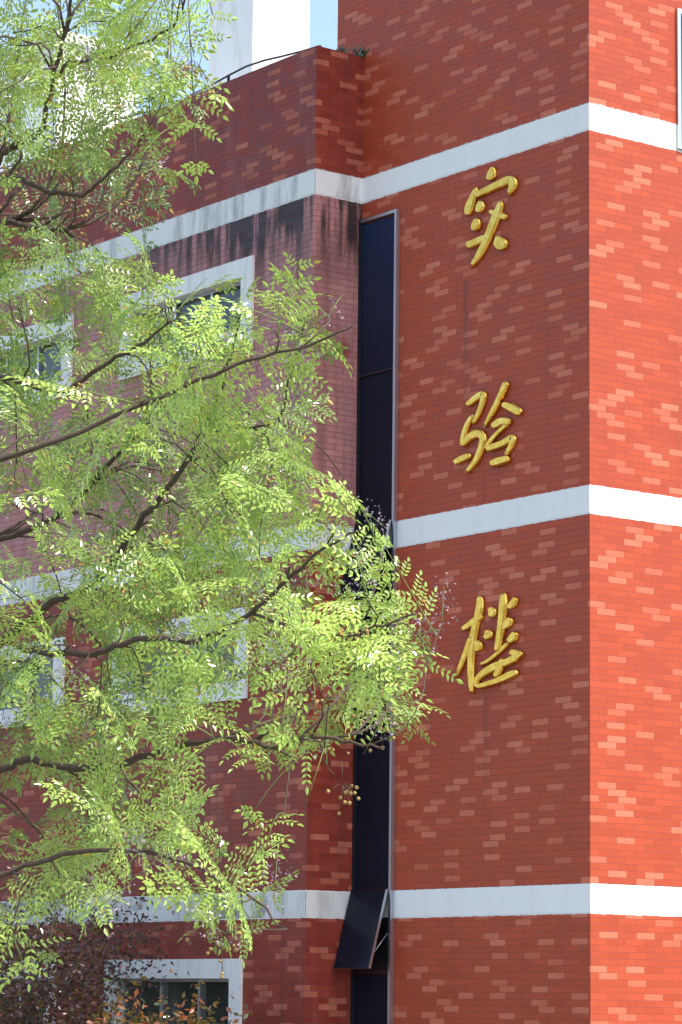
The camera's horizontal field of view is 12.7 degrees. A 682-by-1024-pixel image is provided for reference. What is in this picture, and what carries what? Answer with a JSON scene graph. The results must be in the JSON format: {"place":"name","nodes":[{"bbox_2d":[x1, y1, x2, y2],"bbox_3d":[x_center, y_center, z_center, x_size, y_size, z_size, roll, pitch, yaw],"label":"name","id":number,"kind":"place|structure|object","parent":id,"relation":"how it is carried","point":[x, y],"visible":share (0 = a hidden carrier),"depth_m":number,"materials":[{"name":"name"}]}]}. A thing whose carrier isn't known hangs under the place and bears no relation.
{"place":"outdoors","nodes":[
{"label":"outdoors","id":0,"kind":"place"},
{"bbox_2d":[0,843,212,1023],"bbox_3d":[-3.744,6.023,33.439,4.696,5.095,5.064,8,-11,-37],"label":"purple plum wood","id":1,"kind":"object","parent":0,"point":[37,1002],"visible":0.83,"depth_m":32.97,"materials":[{"name":"purple plant"}]},
{"bbox_2d":[0,0,337,116],"label":"sky","id":2,"kind":"structure","parent":0,"point":[323,13],"materials":[{"name":"blue"}]},
{"bbox_2d":[0,46,363,1023],"bbox_3d":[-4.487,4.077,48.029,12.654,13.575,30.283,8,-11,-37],"label":"wing","id":3,"kind":"structure","parent":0,"point":[284,158],"depth_m":33.63,"materials":[{"name":"red brick"}]},
{"bbox_2d":[0,255,254,1023],"bbox_3d":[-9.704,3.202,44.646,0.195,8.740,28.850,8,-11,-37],"label":"wing windows","id":4,"kind":"structure","parent":3,"relation":"in","point":[207,972],"depth_m":34.40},
{"bbox_2d":[0,0,309,294],"bbox_3d":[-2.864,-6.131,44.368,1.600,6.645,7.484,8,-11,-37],"label":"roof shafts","id":5,"kind":"object","parent":3,"relation":"on","point":[258,30],"visible":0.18,"depth_m":41.45,"materials":[{"name":"white paint"}]},
{"bbox_2d":[0,45,321,168],"bbox_3d":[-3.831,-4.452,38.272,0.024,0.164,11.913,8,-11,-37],"label":"cable","id":6,"kind":"object","parent":3,"relation":"on","point":[230,74],"visible":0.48,"depth_m":34.84,"materials":[{"name":"grey"}]},
{"bbox_2d":[336,42,369,56],"bbox_3d":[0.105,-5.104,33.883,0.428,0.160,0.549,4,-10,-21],"label":"parapet weeds","id":7,"kind":"object","parent":3,"relation":"on","point":[360,51],"visible":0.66,"depth_m":33.78,"materials":[{"name":"green plant"}]},
{"bbox_2d":[0,0,462,992],"bbox_3d":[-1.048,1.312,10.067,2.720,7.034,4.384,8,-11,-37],"label":"chinaberry tree","id":8,"kind":"object","parent":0,"point":[168,570],"visible":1,"depth_m":9.60,"materials":[{"name":"green plant"}]},
{"bbox_2d":[337,0,681,1023],"bbox_3d":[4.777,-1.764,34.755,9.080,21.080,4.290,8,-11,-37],"label":"tower","id":9,"kind":"structure","parent":0,"point":[539,840],"depth_m":30.86,"materials":[{"name":"brick"}]},
{"bbox_2d":[334,209,399,1023],"bbox_3d":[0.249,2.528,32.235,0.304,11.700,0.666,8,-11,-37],"label":"strip window","id":10,"kind":"structure","parent":9,"relation":"in","point":[366,942],"depth_m":32.49,"materials":[{"name":"black glass"}]},
{"bbox_2d":[453,167,523,692],"bbox_3d":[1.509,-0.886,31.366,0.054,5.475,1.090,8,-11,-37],"label":"chinese characters","id":11,"kind":"object","parent":9,"relation":"attached to","point":[473,646],"visible":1,"depth_m":31.22,"materials":[{"name":"gold metal"}]},
{"bbox_2d":[676,8,681,149],"bbox_3d":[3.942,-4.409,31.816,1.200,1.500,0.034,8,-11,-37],"label":"window frame","id":12,"kind":"structure","parent":9,"relation":"in","point":[679,73],"depth_m":31.46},
{"label":"ground","id":13,"kind":"structure","parent":0,"visible":0},
{"bbox_2d":[63,968,263,1023],"bbox_3d":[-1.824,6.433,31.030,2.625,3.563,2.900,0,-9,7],"label":"photinia wood","id":14,"kind":"object","parent":13,"relation":"on","point":[155,1015],"visible":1,"depth_m":31.78,"materials":[{"name":"brown plant"}]}
]}

